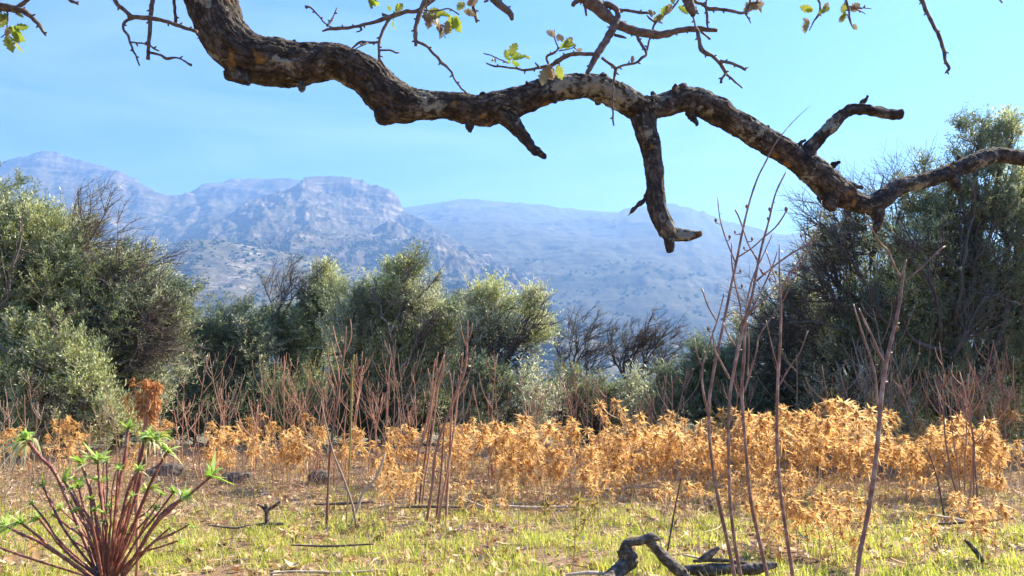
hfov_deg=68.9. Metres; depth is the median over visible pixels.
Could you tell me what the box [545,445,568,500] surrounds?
dried thistle
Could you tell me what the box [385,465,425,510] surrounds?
dried thistle
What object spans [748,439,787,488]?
dried thistle
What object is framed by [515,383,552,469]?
dry stalk
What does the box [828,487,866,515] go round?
dried thistle
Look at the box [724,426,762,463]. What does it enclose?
dried thistle
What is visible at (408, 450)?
dried thistle
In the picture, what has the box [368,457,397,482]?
dried thistle
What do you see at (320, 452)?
dried thistle
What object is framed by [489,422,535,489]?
dried thistle
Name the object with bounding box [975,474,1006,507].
dried thistle
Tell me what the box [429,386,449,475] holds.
dry stalk
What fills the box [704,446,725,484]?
dried thistle
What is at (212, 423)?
dried thistle
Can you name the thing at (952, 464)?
dried thistle
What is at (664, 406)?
dry stalk
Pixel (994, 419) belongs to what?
dry stalk
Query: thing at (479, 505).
fallen stick
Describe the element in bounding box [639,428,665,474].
dried thistle
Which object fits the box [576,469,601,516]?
dried thistle
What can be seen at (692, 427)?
dried thistle
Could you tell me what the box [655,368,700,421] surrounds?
dry stalk
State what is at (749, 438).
dried thistle
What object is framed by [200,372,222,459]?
dry stalk
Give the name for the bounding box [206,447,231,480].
dried thistle
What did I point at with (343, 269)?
hillside woodland
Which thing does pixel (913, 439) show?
dried thistle
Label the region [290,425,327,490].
dried thistle
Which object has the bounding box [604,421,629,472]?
dried thistle
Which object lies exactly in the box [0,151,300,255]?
mountain
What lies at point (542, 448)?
dried thistle
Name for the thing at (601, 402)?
dry stalk
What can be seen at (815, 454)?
dried thistle
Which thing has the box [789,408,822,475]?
dried thistle
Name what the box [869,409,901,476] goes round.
dried thistle
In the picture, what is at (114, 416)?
dry stalk
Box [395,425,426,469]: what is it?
dried thistle
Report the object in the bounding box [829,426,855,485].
dried thistle
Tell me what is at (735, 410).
dried thistle
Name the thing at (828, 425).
dried thistle
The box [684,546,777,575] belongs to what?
fallen log
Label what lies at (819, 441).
dried thistle
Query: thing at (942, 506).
upright stick
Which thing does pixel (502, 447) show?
dried thistle
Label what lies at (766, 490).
dried thistle
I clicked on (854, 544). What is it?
dried thistle
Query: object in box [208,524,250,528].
fallen stick
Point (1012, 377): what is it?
dry stalk
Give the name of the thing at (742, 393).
tall stem
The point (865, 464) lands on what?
dried thistle
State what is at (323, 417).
dry stalk
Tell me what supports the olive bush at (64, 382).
on the ground at (225, 571)
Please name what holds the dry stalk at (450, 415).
on the ground at (225, 571)
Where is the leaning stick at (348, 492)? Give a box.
[321,401,357,529]
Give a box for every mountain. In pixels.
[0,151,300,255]
[179,175,559,363]
[402,199,1001,346]
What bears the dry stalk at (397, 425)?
on the ground at (225, 571)
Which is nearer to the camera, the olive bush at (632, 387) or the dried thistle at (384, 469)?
the dried thistle at (384, 469)
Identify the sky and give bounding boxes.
[0,0,1023,253]
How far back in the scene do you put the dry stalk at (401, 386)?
8.54 m
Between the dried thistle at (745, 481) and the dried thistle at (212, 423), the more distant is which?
the dried thistle at (212, 423)
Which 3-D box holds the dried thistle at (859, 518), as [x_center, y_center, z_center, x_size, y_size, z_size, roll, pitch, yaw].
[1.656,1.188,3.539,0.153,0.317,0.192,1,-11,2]
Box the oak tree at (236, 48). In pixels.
[0,0,1023,252]
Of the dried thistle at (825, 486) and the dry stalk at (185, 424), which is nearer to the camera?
the dried thistle at (825, 486)
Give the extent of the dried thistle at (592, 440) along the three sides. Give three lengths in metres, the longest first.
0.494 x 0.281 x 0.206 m
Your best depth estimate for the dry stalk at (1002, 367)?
8.69 m
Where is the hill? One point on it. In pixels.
(220, 272)
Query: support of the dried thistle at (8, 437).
on the ground at (225, 571)
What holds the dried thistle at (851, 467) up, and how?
on the ground at (225, 571)
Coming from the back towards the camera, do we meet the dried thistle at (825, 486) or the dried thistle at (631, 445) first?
the dried thistle at (631, 445)
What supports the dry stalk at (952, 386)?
on the ground at (225, 571)
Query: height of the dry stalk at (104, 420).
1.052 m
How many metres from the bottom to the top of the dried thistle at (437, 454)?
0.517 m
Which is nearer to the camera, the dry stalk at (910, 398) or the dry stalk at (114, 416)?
the dry stalk at (910, 398)
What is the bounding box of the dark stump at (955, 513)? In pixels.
[946,505,969,518]
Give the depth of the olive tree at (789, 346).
10.36 m
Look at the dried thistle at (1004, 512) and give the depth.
3.58 m
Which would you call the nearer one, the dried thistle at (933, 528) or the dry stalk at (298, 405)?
the dried thistle at (933, 528)
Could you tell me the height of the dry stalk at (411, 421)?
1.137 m
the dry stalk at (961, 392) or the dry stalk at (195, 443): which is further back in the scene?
the dry stalk at (961, 392)
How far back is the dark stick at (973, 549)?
3.46 m
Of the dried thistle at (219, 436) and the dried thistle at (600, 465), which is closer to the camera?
the dried thistle at (600, 465)
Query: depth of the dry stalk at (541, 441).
7.29 m
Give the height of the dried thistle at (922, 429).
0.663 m
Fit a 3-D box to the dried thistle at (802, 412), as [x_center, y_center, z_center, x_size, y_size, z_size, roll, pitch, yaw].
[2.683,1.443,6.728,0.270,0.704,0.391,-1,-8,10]
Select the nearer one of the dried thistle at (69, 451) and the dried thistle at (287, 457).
the dried thistle at (287, 457)
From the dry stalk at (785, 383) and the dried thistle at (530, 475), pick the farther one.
the dry stalk at (785, 383)
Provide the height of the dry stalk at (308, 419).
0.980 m
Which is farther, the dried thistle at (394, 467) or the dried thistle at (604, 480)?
the dried thistle at (394, 467)
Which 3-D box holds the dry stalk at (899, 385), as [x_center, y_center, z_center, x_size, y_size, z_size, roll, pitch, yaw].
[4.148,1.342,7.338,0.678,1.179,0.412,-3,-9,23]
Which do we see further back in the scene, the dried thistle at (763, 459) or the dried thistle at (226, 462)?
the dried thistle at (226, 462)
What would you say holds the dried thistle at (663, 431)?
on the ground at (225, 571)
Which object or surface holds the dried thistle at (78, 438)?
on the ground at (225, 571)
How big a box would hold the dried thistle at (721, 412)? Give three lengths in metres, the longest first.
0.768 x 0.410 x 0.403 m
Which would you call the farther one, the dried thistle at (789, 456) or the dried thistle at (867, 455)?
the dried thistle at (867, 455)
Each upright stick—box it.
[667,476,681,550]
[928,453,945,521]
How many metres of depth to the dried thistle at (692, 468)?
5.95 m
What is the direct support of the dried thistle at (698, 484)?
on the ground at (225, 571)
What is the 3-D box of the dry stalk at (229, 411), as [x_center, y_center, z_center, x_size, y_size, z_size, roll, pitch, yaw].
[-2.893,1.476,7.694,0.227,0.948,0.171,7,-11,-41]
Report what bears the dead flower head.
on the ground at (225, 571)
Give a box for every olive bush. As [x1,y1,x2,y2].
[0,303,157,457]
[1,397,84,447]
[62,364,201,446]
[147,366,272,444]
[203,358,329,446]
[286,344,424,445]
[367,374,493,443]
[439,348,574,452]
[509,373,647,445]
[525,355,649,446]
[602,354,687,445]
[630,327,772,449]
[678,375,840,441]
[798,364,935,449]
[886,353,1023,448]
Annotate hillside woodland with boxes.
[137,239,1023,403]
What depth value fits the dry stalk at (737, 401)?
8.13 m
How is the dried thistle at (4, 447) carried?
on the ground at (225, 571)
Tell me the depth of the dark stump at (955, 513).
4.72 m
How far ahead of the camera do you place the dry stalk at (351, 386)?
4.83 m
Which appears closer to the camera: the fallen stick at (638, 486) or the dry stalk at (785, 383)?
the fallen stick at (638, 486)
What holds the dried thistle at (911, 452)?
on the ground at (225, 571)
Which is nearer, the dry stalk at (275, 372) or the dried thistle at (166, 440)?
the dry stalk at (275, 372)
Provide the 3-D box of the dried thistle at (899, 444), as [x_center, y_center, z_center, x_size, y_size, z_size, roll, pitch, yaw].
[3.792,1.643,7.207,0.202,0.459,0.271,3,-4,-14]
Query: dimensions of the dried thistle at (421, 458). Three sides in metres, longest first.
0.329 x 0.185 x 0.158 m
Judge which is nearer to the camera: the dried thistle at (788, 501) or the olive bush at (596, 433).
the dried thistle at (788, 501)
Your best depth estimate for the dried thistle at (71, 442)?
7.06 m
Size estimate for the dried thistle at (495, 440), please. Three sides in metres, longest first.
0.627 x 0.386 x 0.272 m
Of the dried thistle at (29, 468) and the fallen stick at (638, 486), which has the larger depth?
the dried thistle at (29, 468)
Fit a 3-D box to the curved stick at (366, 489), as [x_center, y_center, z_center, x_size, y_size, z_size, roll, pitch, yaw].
[-0.926,1.307,4.763,0.232,0.484,0.020,0,-8,0]
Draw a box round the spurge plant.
[0,417,235,575]
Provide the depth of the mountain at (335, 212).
2766.72 m
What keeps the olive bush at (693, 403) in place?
on the ground at (225, 571)
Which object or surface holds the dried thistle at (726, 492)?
on the ground at (225, 571)
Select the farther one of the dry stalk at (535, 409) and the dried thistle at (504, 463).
the dry stalk at (535, 409)
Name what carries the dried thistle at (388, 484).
on the ground at (225, 571)
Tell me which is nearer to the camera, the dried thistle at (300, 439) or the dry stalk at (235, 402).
the dried thistle at (300, 439)
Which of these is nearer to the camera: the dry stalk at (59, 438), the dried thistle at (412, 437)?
the dried thistle at (412, 437)
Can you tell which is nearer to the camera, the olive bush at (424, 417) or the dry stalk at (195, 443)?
the dry stalk at (195, 443)
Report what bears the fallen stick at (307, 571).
on the ground at (225, 571)
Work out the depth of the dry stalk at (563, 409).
7.82 m
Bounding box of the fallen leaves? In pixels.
[0,440,1023,575]
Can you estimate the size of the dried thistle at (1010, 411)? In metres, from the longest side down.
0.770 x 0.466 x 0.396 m
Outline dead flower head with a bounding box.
[117,378,164,575]
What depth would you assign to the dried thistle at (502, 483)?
5.41 m
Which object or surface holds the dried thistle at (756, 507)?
on the ground at (225, 571)
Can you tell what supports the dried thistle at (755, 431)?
on the ground at (225, 571)
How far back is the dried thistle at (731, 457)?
6.25 m
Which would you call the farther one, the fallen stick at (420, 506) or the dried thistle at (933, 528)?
the fallen stick at (420, 506)
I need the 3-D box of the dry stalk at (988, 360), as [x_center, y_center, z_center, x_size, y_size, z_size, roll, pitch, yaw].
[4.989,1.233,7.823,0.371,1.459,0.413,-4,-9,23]
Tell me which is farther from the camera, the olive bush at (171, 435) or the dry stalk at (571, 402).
the olive bush at (171, 435)
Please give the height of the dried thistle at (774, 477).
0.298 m
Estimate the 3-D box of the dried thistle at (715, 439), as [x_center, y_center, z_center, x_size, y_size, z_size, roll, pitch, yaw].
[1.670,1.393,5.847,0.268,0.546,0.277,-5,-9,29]
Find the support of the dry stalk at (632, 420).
on the ground at (225, 571)
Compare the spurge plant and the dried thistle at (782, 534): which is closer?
the spurge plant
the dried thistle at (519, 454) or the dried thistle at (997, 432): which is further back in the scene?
the dried thistle at (519, 454)
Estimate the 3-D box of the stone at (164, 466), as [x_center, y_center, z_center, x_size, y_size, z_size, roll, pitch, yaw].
[-3.542,1.883,7.621,0.346,0.181,0.277,0,-8,0]
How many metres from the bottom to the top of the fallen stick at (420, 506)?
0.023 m
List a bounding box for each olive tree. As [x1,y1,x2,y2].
[0,160,161,455]
[29,169,216,453]
[168,286,291,441]
[250,252,356,442]
[306,238,471,447]
[421,267,568,448]
[663,256,861,431]
[755,131,982,425]
[811,101,1023,454]
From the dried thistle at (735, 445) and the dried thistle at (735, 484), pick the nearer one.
the dried thistle at (735, 484)
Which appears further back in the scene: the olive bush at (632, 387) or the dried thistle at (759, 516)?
the olive bush at (632, 387)
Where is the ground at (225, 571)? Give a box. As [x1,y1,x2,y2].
[0,406,1023,575]
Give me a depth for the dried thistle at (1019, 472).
7.00 m
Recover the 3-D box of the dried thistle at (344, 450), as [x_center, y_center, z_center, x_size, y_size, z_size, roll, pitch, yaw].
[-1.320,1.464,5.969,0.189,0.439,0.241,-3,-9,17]
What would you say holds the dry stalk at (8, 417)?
on the ground at (225, 571)
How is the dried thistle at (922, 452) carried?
on the ground at (225, 571)
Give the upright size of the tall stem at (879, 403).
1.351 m
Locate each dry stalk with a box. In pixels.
[0,386,10,467]
[0,399,58,472]
[10,373,73,457]
[14,393,33,470]
[29,436,39,484]
[45,419,60,468]
[79,378,87,457]
[81,418,102,481]
[90,380,118,456]
[103,384,137,458]
[103,407,120,460]
[166,376,194,463]
[168,434,188,484]
[172,396,203,482]
[174,400,204,460]
[185,415,202,478]
[191,400,218,478]
[194,352,235,478]
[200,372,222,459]
[204,355,237,471]
[206,374,245,468]
[219,369,244,471]
[220,386,240,470]
[227,415,252,466]
[235,399,259,480]
[238,421,263,471]
[245,389,286,462]
[246,356,285,469]
[259,355,289,469]
[264,359,319,465]
[272,357,313,475]
[276,399,309,461]
[277,352,298,476]
[282,367,331,466]
[292,383,324,469]
[298,416,325,469]
[303,381,339,469]
[310,371,334,459]
[315,382,326,475]
[321,393,354,485]
[325,319,359,527]
[327,361,369,478]
[334,398,347,480]
[343,358,367,467]
[344,354,372,437]
[345,355,354,523]
[353,351,362,441]
[354,378,378,454]
[359,362,404,462]
[364,380,382,457]
[365,402,382,472]
[369,370,425,468]
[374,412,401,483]
[382,340,420,462]
[386,360,391,476]
[386,397,414,475]
[387,407,407,457]
[390,357,418,464]
[390,373,406,444]
[392,339,417,444]
[395,343,425,426]
[403,411,432,469]
[410,410,421,476]
[411,347,450,504]
[426,320,475,522]
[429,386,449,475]
[431,401,443,464]
[441,377,472,422]
[446,372,468,470]
[450,374,477,476]
[473,354,511,476]
[489,370,504,459]
[494,399,497,485]
[515,375,561,458]
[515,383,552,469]
[525,376,540,484]
[534,399,560,447]
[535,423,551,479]
[539,363,570,467]
[547,368,591,462]
[556,393,582,433]
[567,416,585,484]
[571,360,598,447]
[575,372,598,441]
[578,375,621,444]
[580,401,603,482]
[590,381,618,426]
[623,379,636,472]
[631,389,667,454]
[636,402,640,472]
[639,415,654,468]
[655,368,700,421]
[662,373,666,474]
[715,377,764,434]
[723,382,749,469]
[752,350,797,469]
[803,366,833,478]
[814,331,911,462]
[815,376,862,473]
[851,301,923,466]
[877,357,907,438]
[884,397,918,470]
[889,332,936,468]
[890,353,943,470]
[890,356,894,472]
[892,369,969,477]
[899,353,930,430]
[913,383,944,461]
[919,342,994,510]
[923,367,951,421]
[937,359,974,421]
[937,380,949,477]
[939,358,985,415]
[947,342,1020,471]
[949,367,981,413]
[952,353,1023,468]
[966,339,1006,435]
[968,328,1011,418]
[977,382,1019,476]
[987,394,1000,477]
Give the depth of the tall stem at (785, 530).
2.17 m
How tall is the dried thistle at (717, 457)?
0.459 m
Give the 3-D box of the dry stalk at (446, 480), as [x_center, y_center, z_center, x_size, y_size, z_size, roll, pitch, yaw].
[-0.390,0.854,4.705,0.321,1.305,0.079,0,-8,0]
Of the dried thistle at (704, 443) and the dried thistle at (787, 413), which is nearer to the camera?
the dried thistle at (704, 443)
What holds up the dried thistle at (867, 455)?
on the ground at (225, 571)
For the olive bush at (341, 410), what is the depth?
11.67 m
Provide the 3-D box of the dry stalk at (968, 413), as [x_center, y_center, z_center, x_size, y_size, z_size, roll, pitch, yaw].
[3.211,0.994,5.263,0.542,1.237,0.404,8,-11,-44]
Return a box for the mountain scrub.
[241,231,981,361]
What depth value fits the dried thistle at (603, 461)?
5.24 m
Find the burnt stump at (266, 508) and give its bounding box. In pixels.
[255,500,283,527]
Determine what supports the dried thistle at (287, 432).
on the ground at (225, 571)
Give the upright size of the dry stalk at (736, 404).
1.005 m
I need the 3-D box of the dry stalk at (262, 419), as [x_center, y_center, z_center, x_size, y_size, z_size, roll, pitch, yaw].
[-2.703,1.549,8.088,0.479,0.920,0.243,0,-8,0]
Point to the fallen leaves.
(36, 554)
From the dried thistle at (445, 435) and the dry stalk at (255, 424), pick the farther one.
the dried thistle at (445, 435)
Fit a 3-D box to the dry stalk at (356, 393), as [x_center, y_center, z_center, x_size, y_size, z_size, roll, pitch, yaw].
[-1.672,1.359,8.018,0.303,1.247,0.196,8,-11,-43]
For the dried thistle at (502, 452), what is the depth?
7.00 m
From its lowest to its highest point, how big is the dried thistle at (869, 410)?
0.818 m
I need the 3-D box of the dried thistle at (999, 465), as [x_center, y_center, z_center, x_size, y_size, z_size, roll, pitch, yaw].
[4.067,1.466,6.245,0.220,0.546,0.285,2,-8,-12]
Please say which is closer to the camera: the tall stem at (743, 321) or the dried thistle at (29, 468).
the tall stem at (743, 321)
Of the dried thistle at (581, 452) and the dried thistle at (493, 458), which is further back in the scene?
the dried thistle at (581, 452)
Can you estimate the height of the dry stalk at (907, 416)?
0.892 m
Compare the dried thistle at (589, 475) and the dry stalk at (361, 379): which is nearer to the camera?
the dried thistle at (589, 475)
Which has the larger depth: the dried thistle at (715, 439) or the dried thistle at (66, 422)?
the dried thistle at (66, 422)
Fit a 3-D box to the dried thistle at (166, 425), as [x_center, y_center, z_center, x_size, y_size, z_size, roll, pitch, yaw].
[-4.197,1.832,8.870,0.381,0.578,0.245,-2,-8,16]
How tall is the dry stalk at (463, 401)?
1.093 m
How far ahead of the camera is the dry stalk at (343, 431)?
6.60 m
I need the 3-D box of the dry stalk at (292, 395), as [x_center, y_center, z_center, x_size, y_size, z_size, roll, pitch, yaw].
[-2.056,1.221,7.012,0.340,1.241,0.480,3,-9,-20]
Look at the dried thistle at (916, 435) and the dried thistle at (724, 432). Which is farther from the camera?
the dried thistle at (916, 435)
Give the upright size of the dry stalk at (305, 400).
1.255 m
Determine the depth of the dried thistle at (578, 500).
3.38 m
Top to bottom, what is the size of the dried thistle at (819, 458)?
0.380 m
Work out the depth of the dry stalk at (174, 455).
6.90 m
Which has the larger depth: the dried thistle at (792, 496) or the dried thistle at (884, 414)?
the dried thistle at (884, 414)
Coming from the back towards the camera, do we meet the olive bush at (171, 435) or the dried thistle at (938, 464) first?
the olive bush at (171, 435)
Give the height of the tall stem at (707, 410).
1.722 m
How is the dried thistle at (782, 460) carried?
on the ground at (225, 571)
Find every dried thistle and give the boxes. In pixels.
[0,425,13,444]
[0,426,23,465]
[0,429,15,461]
[0,439,11,463]
[14,447,31,479]
[42,442,77,473]
[43,427,74,462]
[47,414,76,462]
[56,419,84,460]
[61,439,85,472]
[67,433,89,464]
[120,460,134,474]
[124,442,151,473]
[149,419,174,455]
[156,430,175,459]
[201,430,226,480]
[203,420,242,470]
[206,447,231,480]
[208,429,242,471]
[211,453,229,475]
[220,453,239,471]
[224,429,246,465]
[236,412,268,458]
[244,436,262,481]
[250,421,290,483]
[251,426,281,463]
[256,444,278,478]
[277,425,302,484]
[280,430,306,489]
[281,434,317,487]
[286,434,307,478]
[288,426,304,464]
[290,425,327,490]
[299,413,317,466]
[313,434,338,468]
[334,445,360,479]
[338,422,361,465]
[345,426,375,484]
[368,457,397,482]
[369,475,390,499]
[370,447,385,466]
[374,458,390,497]
[375,470,404,520]
[381,427,401,456]
[382,426,407,489]
[385,442,410,475]
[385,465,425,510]
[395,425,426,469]
[397,472,415,502]
[399,423,429,476]
[404,470,421,512]
[418,452,430,475]
[429,438,456,484]
[440,424,463,466]
[442,425,460,460]
[443,471,475,501]
[446,421,471,457]
[450,461,469,489]
[451,438,471,481]
[451,448,483,469]
[454,485,492,531]
[456,415,486,464]
[459,423,476,456]
[469,423,519,496]
[487,417,519,487]
[487,454,514,483]
[488,423,512,471]
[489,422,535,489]
[493,411,538,490]
[493,473,508,501]
[495,465,520,497]
[497,459,534,505]
[497,497,509,524]
[499,427,517,478]
[499,463,511,494]
[505,478,519,503]
[509,433,544,488]
[515,427,547,504]
[515,440,540,461]
[515,458,535,484]
[515,464,542,494]
[518,421,552,493]
[534,442,554,477]
[535,447,563,498]
[536,492,600,572]
[539,418,594,500]
[542,446,572,490]
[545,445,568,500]
[551,415,574,462]
[551,422,579,467]
[556,445,578,482]
[572,447,597,494]
[574,439,588,463]
[575,466,594,515]
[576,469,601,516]
[577,459,605,501]
[577,463,601,496]
[578,443,602,491]
[578,464,599,497]
[581,445,602,471]
[587,432,602,462]
[589,433,609,486]
[590,463,615,490]
[591,396,648,490]
[594,442,608,478]
[598,426,625,492]
[599,431,623,485]
[601,469,625,508]
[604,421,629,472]
[608,425,639,472]
[609,453,639,490]
[618,451,637,493]
[620,426,665,496]
[626,451,642,491]
[633,451,659,490]
[637,438,666,490]
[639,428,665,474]
[640,445,662,489]
[644,422,680,469]
[644,463,660,491]
[645,438,675,483]
[650,426,683,470]
[653,480,695,523]
[657,409,689,474]
[661,423,692,489]
[662,425,690,500]
[663,410,706,498]
[665,439,688,491]
[666,417,699,473]
[679,453,692,480]
[682,429,707,479]
[683,440,710,481]
[685,435,705,478]
[687,434,721,491]
[689,482,704,509]
[690,416,719,473]
[690,420,707,459]
[693,445,724,500]
[704,403,738,442]
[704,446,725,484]
[705,445,731,484]
[706,486,733,517]
[707,432,741,493]
[718,433,725,475]
[719,422,763,489]
[719,453,737,478]
[721,470,742,501]
[724,413,756,462]
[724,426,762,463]
[724,430,749,478]
[730,406,769,483]
[730,408,758,480]
[732,453,744,488]
[733,432,772,475]
[737,486,759,520]
[738,427,772,483]
[739,500,779,547]
[740,456,768,483]
[742,479,762,496]
[743,456,773,500]
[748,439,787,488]
[749,496,770,546]
[750,413,797,497]
[751,403,793,481]
[751,440,775,485]
[751,474,771,501]
[754,505,781,560]
[757,440,780,480]
[760,410,797,483]
[760,495,784,548]
[763,467,784,497]
[764,470,794,499]
[765,500,805,551]
[766,493,791,539]
[770,418,811,472]
[772,429,797,473]
[773,421,808,473]
[773,522,798,547]
[776,474,793,499]
[783,412,823,479]
[783,427,829,496]
[783,490,828,557]
[785,468,802,501]
[785,505,806,551]
[786,465,804,505]
[787,446,814,470]
[788,422,829,490]
[788,501,822,557]
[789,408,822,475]
[790,474,810,502]
[792,422,824,488]
[794,410,833,479]
[795,398,841,480]
[796,409,823,484]
[805,427,841,476]
[808,454,836,491]
[809,416,865,497]
[809,521,851,562]
[815,489,848,528]
[816,408,843,456]
[817,484,830,515]
[818,434,863,492]
[821,500,856,549]
[827,472,843,490]
[828,403,848,431]
[828,428,846,477]
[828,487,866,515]
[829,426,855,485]
[831,398,877,488]
[833,396,888,511]
[833,438,866,499]
[835,491,865,523]
[840,506,880,564]
[845,430,872,492]
[848,418,896,482]
[848,527,870,569]
[856,407,895,478]
[862,431,882,474]
[863,417,904,471]
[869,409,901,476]
[879,417,922,502]
[879,447,886,485]
[881,432,891,472]
[881,453,910,494]
[890,435,916,478]
[891,433,915,449]
[891,443,920,502]
[893,441,914,485]
[896,445,921,486]
[902,440,925,475]
[903,502,941,564]
[907,443,931,495]
[907,475,939,511]
[910,430,932,475]
[913,415,947,472]
[916,427,965,491]
[921,451,933,486]
[923,434,944,482]
[925,445,954,494]
[927,419,970,495]
[927,422,950,479]
[932,424,982,485]
[937,413,997,493]
[944,447,963,492]
[945,496,962,532]
[946,489,968,539]
[947,492,996,545]
[948,425,987,498]
[954,448,978,492]
[957,440,1000,482]
[963,502,995,556]
[971,402,1022,470]
[975,429,1006,486]
[975,431,1003,494]
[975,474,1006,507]
[976,501,1017,560]
[977,421,1014,496]
[982,431,1008,476]
[989,474,1008,508]
[1001,438,1023,474]
[1007,447,1023,481]
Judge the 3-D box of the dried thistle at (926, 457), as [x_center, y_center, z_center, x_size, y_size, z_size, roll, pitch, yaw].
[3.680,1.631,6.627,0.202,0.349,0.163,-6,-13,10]
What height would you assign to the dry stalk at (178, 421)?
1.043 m
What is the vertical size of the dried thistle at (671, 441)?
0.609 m
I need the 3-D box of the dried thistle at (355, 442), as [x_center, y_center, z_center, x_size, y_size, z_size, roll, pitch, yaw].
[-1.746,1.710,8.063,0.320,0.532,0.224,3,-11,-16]
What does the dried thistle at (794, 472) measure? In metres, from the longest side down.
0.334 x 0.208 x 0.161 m
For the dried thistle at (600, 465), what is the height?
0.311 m
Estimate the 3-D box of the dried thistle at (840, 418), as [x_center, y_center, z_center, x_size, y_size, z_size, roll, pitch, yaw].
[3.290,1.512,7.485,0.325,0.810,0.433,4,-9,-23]
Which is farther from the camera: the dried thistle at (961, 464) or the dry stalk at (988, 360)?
the dry stalk at (988, 360)
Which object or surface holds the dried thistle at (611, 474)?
on the ground at (225, 571)
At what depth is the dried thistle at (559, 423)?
7.62 m
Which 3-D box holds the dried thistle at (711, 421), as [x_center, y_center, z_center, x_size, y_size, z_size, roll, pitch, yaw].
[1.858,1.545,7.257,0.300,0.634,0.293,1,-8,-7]
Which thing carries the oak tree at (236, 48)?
on the ground at (225, 571)
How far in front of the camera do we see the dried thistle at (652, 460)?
6.19 m
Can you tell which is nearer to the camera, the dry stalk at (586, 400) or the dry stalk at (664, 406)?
the dry stalk at (664, 406)
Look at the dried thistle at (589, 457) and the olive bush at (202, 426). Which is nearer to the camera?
the dried thistle at (589, 457)
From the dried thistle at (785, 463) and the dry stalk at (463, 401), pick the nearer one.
the dried thistle at (785, 463)
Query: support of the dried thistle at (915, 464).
on the ground at (225, 571)
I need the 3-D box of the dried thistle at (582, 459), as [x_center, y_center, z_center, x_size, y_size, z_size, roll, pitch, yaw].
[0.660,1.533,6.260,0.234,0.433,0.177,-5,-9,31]
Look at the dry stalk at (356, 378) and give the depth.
8.45 m
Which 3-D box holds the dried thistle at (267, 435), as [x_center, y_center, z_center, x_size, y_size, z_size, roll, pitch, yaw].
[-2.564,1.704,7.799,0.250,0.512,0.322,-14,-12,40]
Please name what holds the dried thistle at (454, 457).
on the ground at (225, 571)
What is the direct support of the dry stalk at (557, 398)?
on the ground at (225, 571)
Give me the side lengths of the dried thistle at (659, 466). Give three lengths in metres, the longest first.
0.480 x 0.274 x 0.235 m
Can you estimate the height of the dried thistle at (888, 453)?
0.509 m
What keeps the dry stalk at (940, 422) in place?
on the ground at (225, 571)
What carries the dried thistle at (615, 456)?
on the ground at (225, 571)
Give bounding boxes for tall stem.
[694,109,805,575]
[712,172,820,575]
[739,200,821,575]
[755,239,812,575]
[853,213,945,575]
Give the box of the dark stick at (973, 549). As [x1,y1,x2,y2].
[964,540,984,565]
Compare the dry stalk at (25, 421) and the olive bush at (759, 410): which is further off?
the olive bush at (759, 410)
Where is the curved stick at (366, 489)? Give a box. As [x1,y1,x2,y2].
[351,454,385,523]
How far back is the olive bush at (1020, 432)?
10.22 m
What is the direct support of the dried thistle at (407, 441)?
on the ground at (225, 571)
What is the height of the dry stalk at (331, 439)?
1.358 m
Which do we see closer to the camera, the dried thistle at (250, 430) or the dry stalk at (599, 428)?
the dry stalk at (599, 428)
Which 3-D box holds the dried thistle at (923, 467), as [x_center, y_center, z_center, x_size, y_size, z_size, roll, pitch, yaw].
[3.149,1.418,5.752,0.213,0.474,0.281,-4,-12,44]
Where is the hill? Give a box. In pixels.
[111,239,1015,405]
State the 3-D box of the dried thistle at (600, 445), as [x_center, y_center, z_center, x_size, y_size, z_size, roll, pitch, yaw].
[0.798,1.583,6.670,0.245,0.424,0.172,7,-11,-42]
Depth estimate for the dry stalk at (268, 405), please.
8.17 m
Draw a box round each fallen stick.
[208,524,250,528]
[269,570,372,573]
[290,543,372,546]
[314,501,372,504]
[395,505,463,508]
[464,498,512,517]
[496,504,567,508]
[565,571,604,575]
[587,482,658,490]
[614,485,657,489]
[682,554,735,562]
[928,514,963,520]
[938,517,1012,524]
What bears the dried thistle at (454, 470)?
on the ground at (225, 571)
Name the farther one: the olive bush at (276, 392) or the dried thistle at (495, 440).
the olive bush at (276, 392)
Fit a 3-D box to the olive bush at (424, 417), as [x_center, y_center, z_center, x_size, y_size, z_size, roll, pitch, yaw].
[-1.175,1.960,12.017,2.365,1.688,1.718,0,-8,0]
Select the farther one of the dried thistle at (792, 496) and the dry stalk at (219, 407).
the dry stalk at (219, 407)
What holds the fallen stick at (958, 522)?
on the ground at (225, 571)
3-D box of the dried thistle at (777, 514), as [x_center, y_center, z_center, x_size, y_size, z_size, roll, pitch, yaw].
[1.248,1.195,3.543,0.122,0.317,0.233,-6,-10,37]
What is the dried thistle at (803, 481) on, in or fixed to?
on the ground at (225, 571)
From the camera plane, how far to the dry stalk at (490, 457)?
7.35 m
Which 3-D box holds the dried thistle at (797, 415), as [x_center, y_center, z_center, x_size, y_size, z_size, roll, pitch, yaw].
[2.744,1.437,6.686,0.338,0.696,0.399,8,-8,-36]
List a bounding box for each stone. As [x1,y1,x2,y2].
[146,463,184,477]
[218,471,256,484]
[308,470,332,484]
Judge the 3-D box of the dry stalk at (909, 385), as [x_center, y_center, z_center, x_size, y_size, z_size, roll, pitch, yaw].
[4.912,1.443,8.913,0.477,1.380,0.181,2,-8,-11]
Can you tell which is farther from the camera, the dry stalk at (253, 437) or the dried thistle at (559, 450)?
the dry stalk at (253, 437)
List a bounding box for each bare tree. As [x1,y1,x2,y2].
[552,304,621,444]
[595,303,706,440]
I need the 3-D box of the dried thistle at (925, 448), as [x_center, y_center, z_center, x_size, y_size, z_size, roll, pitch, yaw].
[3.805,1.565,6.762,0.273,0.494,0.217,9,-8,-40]
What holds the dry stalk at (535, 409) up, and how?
on the ground at (225, 571)
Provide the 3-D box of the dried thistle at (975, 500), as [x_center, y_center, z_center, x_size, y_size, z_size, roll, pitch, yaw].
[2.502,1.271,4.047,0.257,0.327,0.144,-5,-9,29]

